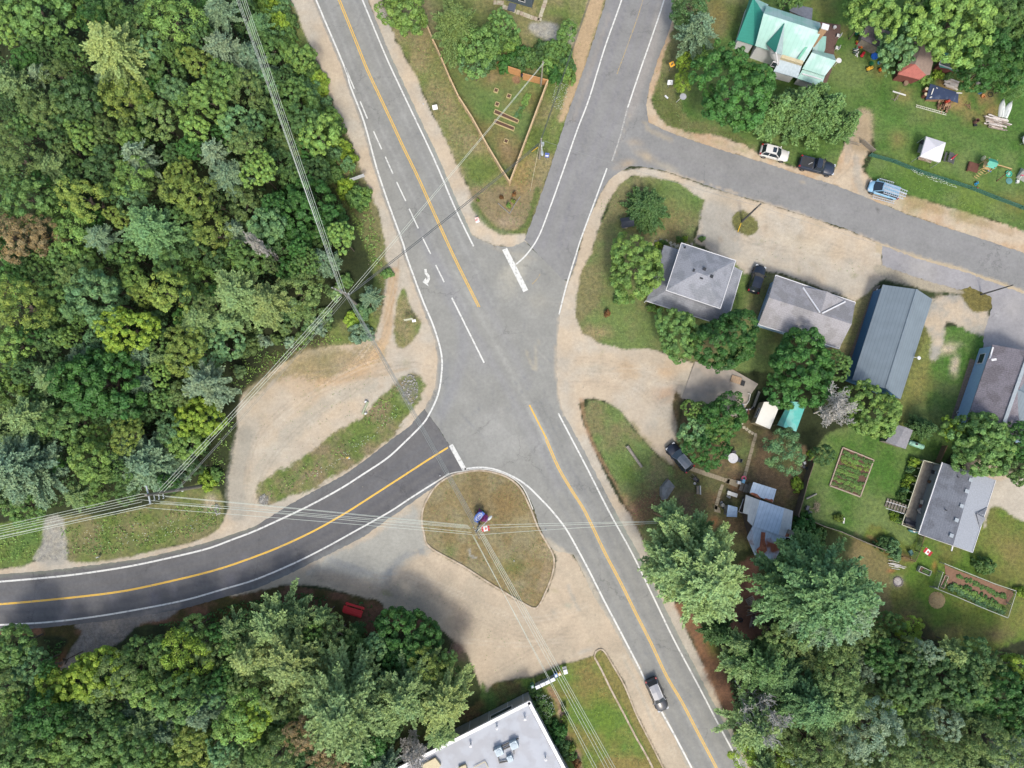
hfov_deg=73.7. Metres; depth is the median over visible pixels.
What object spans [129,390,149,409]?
broadleaf tree
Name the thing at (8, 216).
broadleaf tree
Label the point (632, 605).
line
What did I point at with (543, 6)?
path
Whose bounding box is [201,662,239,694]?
broadleaf tree
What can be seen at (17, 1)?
broadleaf tree
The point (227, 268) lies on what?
broadleaf tree
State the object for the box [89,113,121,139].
birch tree
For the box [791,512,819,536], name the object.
shrub
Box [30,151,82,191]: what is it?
pine tree
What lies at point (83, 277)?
broadleaf tree
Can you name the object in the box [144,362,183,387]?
broadleaf tree
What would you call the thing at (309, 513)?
overhead wire
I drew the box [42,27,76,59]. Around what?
broadleaf tree
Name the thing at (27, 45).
broadleaf tree
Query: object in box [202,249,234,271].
broadleaf tree
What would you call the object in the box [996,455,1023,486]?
broadleaf tree
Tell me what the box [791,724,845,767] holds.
birch tree
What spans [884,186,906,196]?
ladder
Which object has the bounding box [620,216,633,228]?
well house
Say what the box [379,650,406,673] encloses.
broadleaf tree
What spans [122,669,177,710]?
broadleaf tree
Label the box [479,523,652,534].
overhead wire
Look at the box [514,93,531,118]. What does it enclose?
vegetable row
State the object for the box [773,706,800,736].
birch tree
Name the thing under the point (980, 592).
vegetable plot
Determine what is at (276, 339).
shrub
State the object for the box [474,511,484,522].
welcome sign
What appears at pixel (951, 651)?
pine tree
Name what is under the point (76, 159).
broadleaf tree
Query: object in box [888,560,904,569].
plank pile
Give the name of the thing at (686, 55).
broadleaf tree
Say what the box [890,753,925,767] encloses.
birch tree
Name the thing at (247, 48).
pine tree
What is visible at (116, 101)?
tree
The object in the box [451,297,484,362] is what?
lane line
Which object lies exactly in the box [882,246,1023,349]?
driveway
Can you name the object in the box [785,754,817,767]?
birch tree
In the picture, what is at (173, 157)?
broadleaf tree
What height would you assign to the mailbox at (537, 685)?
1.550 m
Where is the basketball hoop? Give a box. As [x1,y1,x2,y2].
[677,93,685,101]
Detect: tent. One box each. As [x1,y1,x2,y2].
[913,136,945,167]
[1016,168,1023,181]
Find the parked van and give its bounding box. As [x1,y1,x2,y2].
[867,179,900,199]
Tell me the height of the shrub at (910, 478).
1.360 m
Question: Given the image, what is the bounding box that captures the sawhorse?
[893,91,905,100]
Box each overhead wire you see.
[0,496,142,528]
[1,500,136,530]
[1,505,145,536]
[1,507,144,538]
[2,494,139,525]
[2,503,153,535]
[3,502,139,532]
[148,500,461,526]
[155,503,470,528]
[155,508,472,534]
[159,495,461,524]
[160,299,337,491]
[160,502,471,532]
[164,295,337,483]
[165,496,462,525]
[170,297,341,484]
[175,296,345,490]
[177,298,346,490]
[237,2,333,271]
[238,1,337,283]
[240,2,339,289]
[242,1,340,289]
[244,1,342,291]
[246,1,344,290]
[345,295,473,525]
[346,294,474,524]
[347,294,476,524]
[348,62,543,292]
[349,143,538,293]
[349,296,477,523]
[350,145,538,294]
[351,63,543,292]
[472,535,596,767]
[473,535,593,767]
[476,529,602,763]
[478,527,612,767]
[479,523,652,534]
[479,526,614,766]
[479,531,608,767]
[496,522,641,527]
[502,521,653,524]
[540,0,588,139]
[540,0,589,141]
[542,140,756,205]
[759,206,1012,283]
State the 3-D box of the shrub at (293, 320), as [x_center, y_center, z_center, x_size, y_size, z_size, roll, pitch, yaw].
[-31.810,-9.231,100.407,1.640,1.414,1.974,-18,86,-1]
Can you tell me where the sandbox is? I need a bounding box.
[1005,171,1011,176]
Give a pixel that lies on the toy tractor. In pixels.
(870, 68)
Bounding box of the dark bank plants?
[1,593,1022,674]
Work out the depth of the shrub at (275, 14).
102.16 m
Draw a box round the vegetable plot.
[944,565,1013,615]
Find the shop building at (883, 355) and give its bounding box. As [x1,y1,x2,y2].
[845,285,931,398]
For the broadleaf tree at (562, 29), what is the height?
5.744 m
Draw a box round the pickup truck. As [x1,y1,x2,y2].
[797,155,835,176]
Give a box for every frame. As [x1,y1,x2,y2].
[730,375,745,385]
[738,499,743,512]
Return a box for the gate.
[860,139,875,152]
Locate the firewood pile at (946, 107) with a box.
[936,100,951,113]
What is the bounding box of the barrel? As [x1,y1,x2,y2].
[972,118,979,125]
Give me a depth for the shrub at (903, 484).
98.62 m
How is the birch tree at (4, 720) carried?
on the ground at (378, 568)
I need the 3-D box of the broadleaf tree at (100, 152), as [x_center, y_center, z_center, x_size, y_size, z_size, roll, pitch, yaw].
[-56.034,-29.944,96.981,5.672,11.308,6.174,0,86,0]
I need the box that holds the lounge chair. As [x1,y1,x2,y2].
[727,491,737,496]
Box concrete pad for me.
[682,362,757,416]
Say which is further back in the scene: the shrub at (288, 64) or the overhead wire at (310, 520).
the shrub at (288, 64)
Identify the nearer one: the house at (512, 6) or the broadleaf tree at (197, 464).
the broadleaf tree at (197, 464)
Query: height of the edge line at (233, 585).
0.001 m
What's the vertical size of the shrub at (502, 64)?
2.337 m
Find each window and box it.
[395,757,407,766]
[490,705,511,718]
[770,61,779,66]
[977,353,986,363]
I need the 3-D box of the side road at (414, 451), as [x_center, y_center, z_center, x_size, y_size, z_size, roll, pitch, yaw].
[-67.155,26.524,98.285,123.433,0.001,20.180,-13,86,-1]
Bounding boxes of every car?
[645,676,668,712]
[666,442,694,473]
[746,264,766,294]
[758,143,788,162]
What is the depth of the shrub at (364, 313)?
99.90 m
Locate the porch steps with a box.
[739,483,749,492]
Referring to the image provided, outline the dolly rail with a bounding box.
[751,391,759,409]
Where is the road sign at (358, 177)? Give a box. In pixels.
[350,174,364,179]
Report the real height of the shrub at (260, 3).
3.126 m
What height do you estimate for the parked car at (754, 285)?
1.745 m
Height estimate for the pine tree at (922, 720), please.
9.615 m
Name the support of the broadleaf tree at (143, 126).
on the ground at (378, 568)
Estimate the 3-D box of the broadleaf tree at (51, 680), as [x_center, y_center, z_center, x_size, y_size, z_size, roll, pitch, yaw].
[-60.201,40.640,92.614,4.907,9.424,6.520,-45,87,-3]
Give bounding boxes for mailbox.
[535,682,540,689]
[540,679,545,686]
[549,674,555,681]
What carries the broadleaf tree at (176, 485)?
on the ground at (378, 568)
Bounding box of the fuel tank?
[908,440,924,448]
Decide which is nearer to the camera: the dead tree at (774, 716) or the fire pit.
the dead tree at (774, 716)
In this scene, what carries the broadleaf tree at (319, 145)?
on the ground at (378, 568)
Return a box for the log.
[626,445,642,467]
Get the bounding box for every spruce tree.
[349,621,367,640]
[619,186,670,235]
[695,614,733,646]
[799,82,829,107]
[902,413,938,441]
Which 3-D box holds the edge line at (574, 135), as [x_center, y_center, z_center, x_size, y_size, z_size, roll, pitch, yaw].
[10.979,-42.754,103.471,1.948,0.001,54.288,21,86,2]
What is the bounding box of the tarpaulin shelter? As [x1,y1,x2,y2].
[777,402,803,431]
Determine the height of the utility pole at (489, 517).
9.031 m
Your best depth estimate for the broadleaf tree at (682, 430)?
95.64 m
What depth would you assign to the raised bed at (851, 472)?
99.11 m
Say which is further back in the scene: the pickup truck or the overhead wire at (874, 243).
the pickup truck
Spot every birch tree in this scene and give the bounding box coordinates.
[0,117,36,149]
[0,133,43,185]
[0,205,39,227]
[0,213,49,264]
[0,312,34,333]
[0,390,29,426]
[0,667,30,703]
[0,703,23,727]
[0,725,9,756]
[13,86,47,115]
[14,213,68,253]
[21,93,86,138]
[38,57,91,100]
[52,138,91,163]
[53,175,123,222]
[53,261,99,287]
[55,712,80,739]
[88,692,118,723]
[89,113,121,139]
[92,645,166,701]
[93,125,121,150]
[101,205,129,229]
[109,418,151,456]
[115,107,151,140]
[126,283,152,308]
[135,174,169,203]
[136,99,190,146]
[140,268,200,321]
[148,647,183,679]
[159,27,197,69]
[159,184,178,204]
[161,175,192,199]
[162,156,201,187]
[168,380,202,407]
[175,46,212,78]
[185,633,230,670]
[191,206,236,257]
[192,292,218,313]
[205,191,233,215]
[225,123,266,168]
[225,185,262,231]
[227,671,260,700]
[228,67,268,114]
[252,726,299,767]
[258,679,300,719]
[261,257,278,274]
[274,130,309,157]
[280,694,308,719]
[282,715,327,763]
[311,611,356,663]
[313,748,349,767]
[407,645,450,686]
[752,619,793,654]
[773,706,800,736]
[775,725,804,758]
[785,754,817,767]
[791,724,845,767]
[811,641,867,708]
[825,727,855,753]
[832,743,870,767]
[837,639,864,662]
[842,695,906,762]
[842,736,870,767]
[853,649,880,683]
[855,725,916,767]
[858,626,886,648]
[860,683,888,711]
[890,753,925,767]
[892,635,929,661]
[893,728,922,757]
[895,635,945,666]
[900,732,956,767]
[911,700,965,742]
[937,654,991,687]
[937,720,985,766]
[946,713,1023,767]
[975,648,1008,679]
[986,731,1023,767]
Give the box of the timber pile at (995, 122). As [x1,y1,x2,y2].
[983,114,1011,130]
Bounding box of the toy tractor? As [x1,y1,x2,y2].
[865,66,873,71]
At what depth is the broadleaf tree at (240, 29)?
99.00 m
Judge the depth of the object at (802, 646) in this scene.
89.42 m
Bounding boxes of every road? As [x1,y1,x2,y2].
[0,409,461,629]
[313,0,747,767]
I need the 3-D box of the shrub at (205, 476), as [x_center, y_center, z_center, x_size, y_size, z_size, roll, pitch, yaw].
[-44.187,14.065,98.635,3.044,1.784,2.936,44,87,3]
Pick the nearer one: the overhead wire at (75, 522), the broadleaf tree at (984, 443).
the overhead wire at (75, 522)
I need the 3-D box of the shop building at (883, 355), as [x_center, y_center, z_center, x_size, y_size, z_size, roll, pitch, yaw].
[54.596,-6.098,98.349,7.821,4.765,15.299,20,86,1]
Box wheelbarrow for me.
[690,474,699,482]
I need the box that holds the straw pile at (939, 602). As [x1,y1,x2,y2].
[928,592,944,608]
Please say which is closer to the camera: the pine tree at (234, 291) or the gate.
the pine tree at (234, 291)
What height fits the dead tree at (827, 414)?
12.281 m
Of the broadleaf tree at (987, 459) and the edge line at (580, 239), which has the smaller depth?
the broadleaf tree at (987, 459)
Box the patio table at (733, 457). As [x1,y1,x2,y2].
[728,453,737,462]
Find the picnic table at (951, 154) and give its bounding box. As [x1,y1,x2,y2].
[943,152,955,163]
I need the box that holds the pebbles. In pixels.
[247,228,863,674]
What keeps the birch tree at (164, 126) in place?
on the ground at (378, 568)
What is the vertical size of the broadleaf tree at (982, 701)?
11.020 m
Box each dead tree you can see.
[243,231,285,266]
[398,729,427,767]
[735,680,792,749]
[813,380,859,427]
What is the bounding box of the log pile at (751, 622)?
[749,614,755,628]
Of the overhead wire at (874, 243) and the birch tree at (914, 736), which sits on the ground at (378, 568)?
the birch tree at (914, 736)
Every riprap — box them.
[213,504,221,515]
[259,494,268,505]
[401,375,417,403]
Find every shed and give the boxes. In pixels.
[724,505,737,516]
[789,5,812,19]
[856,26,889,53]
[880,425,912,448]
[893,41,932,83]
[932,53,956,73]
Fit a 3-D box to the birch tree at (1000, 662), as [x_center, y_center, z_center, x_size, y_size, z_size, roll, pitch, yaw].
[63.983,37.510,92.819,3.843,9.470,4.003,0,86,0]
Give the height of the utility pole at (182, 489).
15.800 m
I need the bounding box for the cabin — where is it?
[742,482,794,559]
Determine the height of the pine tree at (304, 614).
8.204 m
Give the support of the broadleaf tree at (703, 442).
on the ground at (378, 568)
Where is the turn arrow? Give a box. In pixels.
[423,269,429,285]
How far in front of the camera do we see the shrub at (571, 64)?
102.49 m
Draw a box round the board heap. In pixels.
[943,79,959,89]
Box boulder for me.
[660,478,674,499]
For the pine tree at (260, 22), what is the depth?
99.13 m
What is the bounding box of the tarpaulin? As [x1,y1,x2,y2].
[925,84,961,102]
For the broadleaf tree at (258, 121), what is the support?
on the ground at (378, 568)
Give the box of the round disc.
[1006,178,1011,183]
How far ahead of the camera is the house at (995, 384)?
96.51 m
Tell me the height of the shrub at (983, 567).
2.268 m
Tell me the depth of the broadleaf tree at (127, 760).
86.52 m
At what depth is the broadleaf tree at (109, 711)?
88.59 m
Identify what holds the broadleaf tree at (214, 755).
on the ground at (378, 568)
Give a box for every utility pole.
[145,484,202,503]
[331,287,357,306]
[473,516,491,537]
[532,138,543,159]
[540,61,543,86]
[737,203,761,231]
[980,285,1012,294]
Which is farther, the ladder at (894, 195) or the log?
the ladder at (894, 195)
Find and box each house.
[507,0,533,11]
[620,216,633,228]
[644,243,741,321]
[735,0,840,87]
[757,275,855,348]
[885,460,995,552]
[957,345,1023,442]
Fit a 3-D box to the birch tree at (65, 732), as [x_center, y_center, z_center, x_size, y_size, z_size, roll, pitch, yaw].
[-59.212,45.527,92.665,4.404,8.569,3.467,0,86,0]
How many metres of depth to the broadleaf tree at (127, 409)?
91.92 m
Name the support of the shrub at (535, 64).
on the ground at (378, 568)
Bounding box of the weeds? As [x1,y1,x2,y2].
[0,0,402,562]
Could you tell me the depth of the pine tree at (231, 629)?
90.96 m
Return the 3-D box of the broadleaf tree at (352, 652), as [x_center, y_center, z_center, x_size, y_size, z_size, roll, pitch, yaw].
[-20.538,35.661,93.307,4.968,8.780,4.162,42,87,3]
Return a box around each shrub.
[197,469,217,492]
[210,466,223,481]
[232,340,249,359]
[233,364,246,378]
[244,335,261,356]
[245,325,263,338]
[248,0,261,13]
[252,0,269,8]
[254,7,266,14]
[257,0,277,7]
[257,334,273,347]
[265,5,282,12]
[265,320,281,330]
[268,12,279,29]
[270,11,292,28]
[270,333,284,345]
[274,24,296,39]
[277,0,293,9]
[277,25,290,39]
[277,41,292,54]
[278,322,292,337]
[279,322,290,332]
[281,28,296,40]
[281,32,298,46]
[283,7,299,28]
[283,312,290,322]
[284,336,294,348]
[286,49,298,71]
[290,316,301,327]
[291,74,311,92]
[294,64,308,80]
[294,330,313,343]
[295,300,308,315]
[299,58,321,78]
[300,294,316,305]
[301,323,308,331]
[302,82,321,100]
[302,95,322,112]
[304,315,316,334]
[307,110,331,131]
[309,69,330,96]
[309,79,321,90]
[312,318,327,336]
[317,165,344,184]
[317,307,326,315]
[318,96,334,109]
[318,306,333,325]
[322,319,331,330]
[323,120,347,138]
[325,106,343,124]
[325,145,342,160]
[325,155,340,165]
[327,285,342,302]
[332,137,354,154]
[335,142,343,153]
[335,177,355,200]
[335,272,353,288]
[340,152,359,166]
[340,155,355,172]
[343,310,359,329]
[346,185,368,212]
[347,323,374,344]
[352,301,374,320]
[361,186,372,202]
[380,267,394,278]
[479,62,490,75]
[489,55,500,69]
[496,54,512,74]
[500,31,517,50]
[503,41,518,53]
[509,51,523,67]
[510,56,529,72]
[512,29,521,45]
[515,45,530,51]
[517,49,535,68]
[528,685,543,697]
[529,57,540,69]
[531,693,552,713]
[533,49,543,64]
[534,39,546,55]
[536,704,555,724]
[539,50,555,65]
[539,58,558,74]
[542,43,555,55]
[543,717,559,735]
[544,38,559,49]
[544,59,558,74]
[547,67,561,84]
[548,71,559,83]
[549,46,565,56]
[551,723,567,745]
[555,737,570,756]
[558,42,572,56]
[559,56,576,71]
[559,65,575,85]
[560,704,566,711]
[560,714,567,721]
[562,748,577,761]
[569,741,576,751]
[572,758,581,767]
[604,309,610,317]
[613,295,627,304]
[646,304,656,311]
[654,242,662,248]
[659,239,667,245]
[676,236,683,243]
[791,476,803,493]
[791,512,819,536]
[811,526,826,545]
[833,513,843,521]
[872,535,891,551]
[885,537,901,561]
[889,510,898,520]
[893,516,901,523]
[896,490,906,502]
[899,487,909,493]
[900,480,909,488]
[902,474,915,483]
[904,465,914,472]
[907,456,920,467]
[918,75,932,86]
[931,69,944,79]
[942,72,954,80]
[970,556,996,574]
[1012,586,1023,597]
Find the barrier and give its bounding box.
[362,402,368,414]
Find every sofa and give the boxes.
[904,518,915,526]
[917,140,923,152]
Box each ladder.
[872,195,894,203]
[884,182,907,193]
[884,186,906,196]
[884,190,903,198]
[916,104,946,114]
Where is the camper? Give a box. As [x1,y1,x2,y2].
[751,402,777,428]
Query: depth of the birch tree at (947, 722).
87.61 m
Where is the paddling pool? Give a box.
[871,52,877,59]
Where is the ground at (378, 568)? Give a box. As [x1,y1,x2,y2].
[0,0,1023,767]
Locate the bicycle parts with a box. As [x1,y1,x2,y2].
[852,47,859,56]
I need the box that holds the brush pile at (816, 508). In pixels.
[810,502,819,512]
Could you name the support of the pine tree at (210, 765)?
on the ground at (378, 568)
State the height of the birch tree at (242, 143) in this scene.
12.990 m
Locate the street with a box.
[524,0,1023,290]
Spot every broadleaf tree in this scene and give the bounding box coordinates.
[0,0,8,17]
[0,0,42,22]
[0,5,48,60]
[0,62,39,100]
[0,93,38,127]
[0,164,39,195]
[0,176,74,226]
[0,237,31,257]
[0,246,17,279]
[0,272,26,309]
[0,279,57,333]
[0,325,45,367]
[0,368,30,411]
[0,368,33,397]
[0,493,50,527]
[0,622,42,670]
[0,684,47,716]
[0,717,67,767]
[2,209,51,233]
[3,0,84,53]
[5,4,26,20]
[5,113,61,151]
[5,246,42,269]
[5,356,43,385]
[6,265,50,286]
[9,43,49,79]
[9,643,59,695]
[10,689,73,743]
[17,321,48,345]
[18,27,50,52]
[19,250,57,286]
[26,388,52,402]
[28,169,69,194]
[29,678,71,708]
[31,43,70,72]
[31,301,70,335]
[33,324,63,359]
[33,426,58,445]
[34,245,63,267]
[34,665,80,707]
[35,403,100,445]
[35,733,71,765]
[36,740,85,767]
[37,274,82,307]
[37,651,82,679]
[38,116,74,151]
[40,186,86,222]
[40,398,63,415]
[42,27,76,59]
[43,348,147,421]
[45,454,70,473]
[45,745,77,767]
[46,73,116,130]
[47,326,99,348]
[48,206,90,255]
[48,242,77,274]
[48,395,92,414]
[52,0,88,22]
[52,356,77,380]
[53,35,95,73]
[54,645,130,703]
[59,167,95,194]
[59,711,138,767]
[63,118,122,161]
[63,267,135,325]
[64,244,110,275]
[65,743,106,767]
[66,154,99,178]
[66,439,118,487]
[67,685,100,719]
[70,729,103,757]
[71,309,88,329]
[72,0,106,32]
[72,324,113,364]
[73,69,95,91]
[76,698,119,729]
[79,484,110,507]
[81,144,131,185]
[82,209,118,231]
[82,423,123,453]
[83,0,114,21]
[83,302,129,334]
[91,0,132,29]
[91,305,160,355]
[92,415,114,426]
[94,91,126,117]
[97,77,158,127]
[99,181,128,204]
[99,750,125,767]
[102,696,145,737]
[103,459,134,483]
[104,240,152,270]
[106,391,152,433]
[107,279,145,304]
[109,150,155,199]
[109,479,143,506]
[111,354,131,371]
[111,750,153,767]
[112,1,166,57]
[112,182,148,215]
[113,722,168,767]
[115,126,160,159]
[119,263,160,291]
[121,634,160,666]
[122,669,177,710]
[124,365,143,379]
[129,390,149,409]
[135,0,173,32]
[135,29,171,69]
[135,91,170,124]
[135,326,167,353]
[136,117,165,145]
[140,401,162,422]
[141,75,176,107]
[142,0,208,55]
[142,310,179,337]
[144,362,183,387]
[145,634,180,665]
[147,46,188,92]
[148,386,183,413]
[149,744,178,767]
[151,671,211,724]
[152,246,187,283]
[154,74,191,106]
[154,661,188,689]
[155,412,182,443]
[156,474,184,493]
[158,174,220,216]
[158,626,214,686]
[158,700,181,732]
[160,41,198,79]
[161,143,195,172]
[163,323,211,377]
[163,424,209,463]
[164,753,198,767]
[166,205,202,237]
[166,235,192,257]
[168,86,210,128]
[172,306,188,329]
[172,396,227,442]
[172,718,194,739]
[172,719,219,767]
[174,47,201,77]
[174,613,211,642]
[175,135,202,160]
[178,111,210,143]
[178,283,214,307]
[179,18,215,54]
[180,234,213,260]
[181,740,216,767]
[183,257,218,293]
[185,456,208,475]
[188,0,207,9]
[188,78,236,128]
[191,331,215,344]
[194,323,245,368]
[196,684,227,709]
[197,673,217,695]
[197,719,227,751]
[200,58,245,106]
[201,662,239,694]
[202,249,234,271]
[203,285,217,298]
[204,622,224,642]
[204,733,239,767]
[210,125,239,154]
[211,686,267,746]
[217,105,256,147]
[218,246,247,274]
[218,636,242,655]
[221,660,239,679]
[224,680,247,703]
[225,239,259,264]
[230,12,253,41]
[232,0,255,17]
[232,239,274,274]
[234,695,275,742]
[238,148,277,189]
[239,609,254,636]
[242,732,267,766]
[243,108,266,139]
[246,207,287,249]
[252,67,284,98]
[253,746,275,767]
[254,29,289,65]
[255,174,348,251]
[256,94,282,120]
[257,666,271,681]
[258,109,298,145]
[259,138,294,175]
[261,192,284,221]
[264,236,290,256]
[264,721,282,742]
[266,697,292,729]
[267,64,294,93]
[269,76,319,119]
[274,718,302,744]
[276,255,301,281]
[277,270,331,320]
[279,161,301,188]
[284,43,317,73]
[286,746,326,767]
[287,103,320,139]
[287,156,329,190]
[287,233,309,259]
[288,245,320,278]
[293,133,315,158]
[298,113,340,159]
[302,621,323,642]
[312,223,336,249]
[327,221,355,255]
[334,754,367,767]
[344,633,376,667]
[357,730,388,765]
[363,631,394,661]
[370,661,381,680]
[373,0,428,36]
[373,605,444,668]
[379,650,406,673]
[380,723,402,742]
[435,643,457,672]
[437,665,460,681]
[456,23,499,78]
[457,53,491,80]
[486,7,520,40]
[556,18,576,45]
[608,231,664,304]
[654,307,700,364]
[668,0,709,30]
[674,68,694,92]
[675,51,693,70]
[676,415,713,450]
[680,399,706,421]
[681,432,732,472]
[684,308,759,373]
[688,38,776,132]
[693,45,707,70]
[696,390,747,441]
[705,414,734,444]
[727,731,762,767]
[739,92,791,143]
[759,87,821,146]
[762,326,834,410]
[762,427,805,475]
[765,743,800,767]
[776,0,804,10]
[785,92,846,152]
[807,444,836,466]
[825,349,852,382]
[826,108,862,144]
[838,378,902,438]
[842,0,901,43]
[857,637,900,676]
[867,686,906,714]
[875,21,918,76]
[875,610,906,636]
[875,638,938,711]
[895,615,924,645]
[901,0,997,69]
[901,4,942,40]
[905,0,957,23]
[909,649,988,712]
[936,411,1006,455]
[936,635,996,675]
[936,672,993,707]
[941,414,965,442]
[949,25,1023,92]
[950,412,1016,476]
[968,665,1023,738]
[975,0,1023,46]
[987,420,1023,462]
[990,653,1023,680]
[993,66,1023,101]
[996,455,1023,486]
[998,24,1023,60]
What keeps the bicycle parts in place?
on the ground at (378, 568)
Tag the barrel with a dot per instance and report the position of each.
(975, 121)
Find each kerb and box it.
[421,470,554,608]
[435,468,532,509]
[594,649,663,767]
[594,657,653,767]
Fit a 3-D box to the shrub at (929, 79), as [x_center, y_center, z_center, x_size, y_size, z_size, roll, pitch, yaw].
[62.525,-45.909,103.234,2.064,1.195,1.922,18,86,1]
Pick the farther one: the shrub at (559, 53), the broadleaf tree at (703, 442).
the shrub at (559, 53)
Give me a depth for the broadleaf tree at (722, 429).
94.56 m
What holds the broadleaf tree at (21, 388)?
on the ground at (378, 568)
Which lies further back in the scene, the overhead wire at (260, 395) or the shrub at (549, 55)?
the shrub at (549, 55)
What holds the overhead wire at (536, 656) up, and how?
attached to the utility pole at (489, 517)
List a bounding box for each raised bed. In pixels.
[494,109,518,123]
[494,119,514,131]
[829,447,873,496]
[916,565,931,575]
[940,575,949,588]
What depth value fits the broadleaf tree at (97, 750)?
87.01 m
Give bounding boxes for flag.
[481,525,489,531]
[919,545,932,555]
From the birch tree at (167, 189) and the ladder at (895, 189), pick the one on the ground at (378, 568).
the birch tree at (167, 189)
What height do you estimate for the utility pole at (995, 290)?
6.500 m
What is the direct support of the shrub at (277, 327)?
on the ground at (378, 568)
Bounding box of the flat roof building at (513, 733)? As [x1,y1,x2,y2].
[394,692,568,767]
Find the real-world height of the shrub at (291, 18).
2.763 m
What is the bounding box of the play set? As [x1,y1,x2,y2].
[966,156,1011,180]
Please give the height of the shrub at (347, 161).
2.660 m
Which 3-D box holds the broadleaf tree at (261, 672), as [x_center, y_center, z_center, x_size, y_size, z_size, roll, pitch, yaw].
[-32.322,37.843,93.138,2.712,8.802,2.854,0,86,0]
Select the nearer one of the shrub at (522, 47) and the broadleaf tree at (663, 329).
the broadleaf tree at (663, 329)
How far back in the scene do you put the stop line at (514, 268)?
101.55 m
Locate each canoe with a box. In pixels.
[998,99,1004,116]
[1002,102,1011,117]
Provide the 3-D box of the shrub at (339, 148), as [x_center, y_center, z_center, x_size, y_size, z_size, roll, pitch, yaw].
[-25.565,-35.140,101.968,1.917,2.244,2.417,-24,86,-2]
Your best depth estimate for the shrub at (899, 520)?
98.13 m
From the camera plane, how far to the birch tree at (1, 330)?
93.12 m
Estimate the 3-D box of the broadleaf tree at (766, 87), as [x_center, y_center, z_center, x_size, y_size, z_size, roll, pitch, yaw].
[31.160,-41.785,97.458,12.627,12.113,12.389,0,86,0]
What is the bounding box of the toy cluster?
[800,460,807,469]
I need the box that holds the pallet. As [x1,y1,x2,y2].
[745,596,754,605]
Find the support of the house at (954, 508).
on the ground at (378, 568)
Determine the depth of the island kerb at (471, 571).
98.44 m
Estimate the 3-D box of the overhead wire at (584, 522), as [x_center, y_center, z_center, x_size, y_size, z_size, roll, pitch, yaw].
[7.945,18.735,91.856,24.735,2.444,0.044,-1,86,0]
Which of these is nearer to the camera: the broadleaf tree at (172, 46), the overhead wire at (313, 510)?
the overhead wire at (313, 510)
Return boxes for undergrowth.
[0,0,1023,767]
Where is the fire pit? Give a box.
[893,576,902,586]
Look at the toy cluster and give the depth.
99.03 m
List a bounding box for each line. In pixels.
[0,0,442,581]
[0,447,447,603]
[0,448,447,604]
[0,473,448,625]
[338,0,477,306]
[340,0,479,306]
[362,0,473,245]
[449,444,465,470]
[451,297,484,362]
[464,467,691,767]
[502,248,527,291]
[516,0,621,264]
[529,405,546,438]
[545,439,715,767]
[547,439,717,767]
[558,413,740,765]
[559,168,607,313]
[611,107,627,161]
[617,0,642,73]
[627,0,664,106]
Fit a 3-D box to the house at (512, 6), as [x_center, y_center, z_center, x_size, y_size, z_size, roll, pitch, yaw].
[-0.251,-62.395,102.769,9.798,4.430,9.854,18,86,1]
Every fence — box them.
[426,25,509,184]
[508,66,520,76]
[509,80,547,183]
[523,73,547,84]
[793,460,814,515]
[796,515,885,550]
[868,153,1023,209]
[901,535,924,561]
[929,586,1007,617]
[935,445,946,462]
[939,562,1015,590]
[1003,589,1016,617]
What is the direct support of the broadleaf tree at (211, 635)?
on the ground at (378, 568)
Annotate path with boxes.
[493,0,503,4]
[502,5,538,21]
[538,0,546,20]
[690,467,729,483]
[714,484,723,508]
[725,478,738,486]
[743,436,756,477]
[849,285,879,357]
[951,359,974,418]
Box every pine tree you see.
[0,65,51,110]
[0,393,68,442]
[0,423,12,443]
[0,429,69,509]
[0,484,14,510]
[0,640,26,676]
[27,63,51,88]
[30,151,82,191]
[30,360,81,399]
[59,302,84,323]
[63,477,102,512]
[65,341,90,367]
[79,20,152,99]
[80,223,130,257]
[92,73,133,108]
[108,429,205,494]
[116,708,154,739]
[119,698,147,718]
[121,138,164,181]
[121,203,194,265]
[128,342,152,373]
[130,64,162,98]
[130,371,160,395]
[130,702,176,740]
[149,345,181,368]
[153,717,177,748]
[181,301,222,337]
[181,359,241,411]
[181,685,227,733]
[200,137,231,172]
[200,750,230,767]
[201,0,245,42]
[202,29,253,69]
[204,159,256,202]
[207,267,279,330]
[213,310,245,338]
[218,605,250,645]
[223,219,247,247]
[226,628,271,685]
[229,40,278,84]
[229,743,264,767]
[239,577,313,652]
[244,12,277,43]
[250,277,293,331]
[255,616,351,699]
[286,599,321,629]
[297,638,395,767]
[309,246,342,278]
[311,603,337,627]
[359,285,385,310]
[366,743,401,767]
[373,643,441,733]
[418,656,474,736]
[424,716,459,750]
[430,0,479,68]
[637,532,685,598]
[646,509,750,629]
[651,496,699,542]
[673,11,718,60]
[676,519,714,546]
[710,684,788,753]
[715,644,751,684]
[723,633,787,692]
[726,626,754,659]
[746,535,886,646]
[751,750,777,767]
[754,668,843,733]
[758,654,806,697]
[770,634,798,660]
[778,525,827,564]
[781,593,880,650]
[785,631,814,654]
[792,644,829,677]
[806,753,841,767]
[813,641,844,665]
[827,667,869,736]
[852,748,884,767]
[885,705,919,735]
[897,703,934,732]
[905,685,941,711]
[921,634,968,667]
[935,745,977,767]
[947,704,993,738]
[970,744,997,767]
[993,704,1023,731]
[994,721,1022,746]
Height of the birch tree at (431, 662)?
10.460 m
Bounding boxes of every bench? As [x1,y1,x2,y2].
[342,602,364,617]
[696,486,700,494]
[917,157,931,163]
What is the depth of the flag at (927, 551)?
96.65 m
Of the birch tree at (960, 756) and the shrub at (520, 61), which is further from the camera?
the shrub at (520, 61)

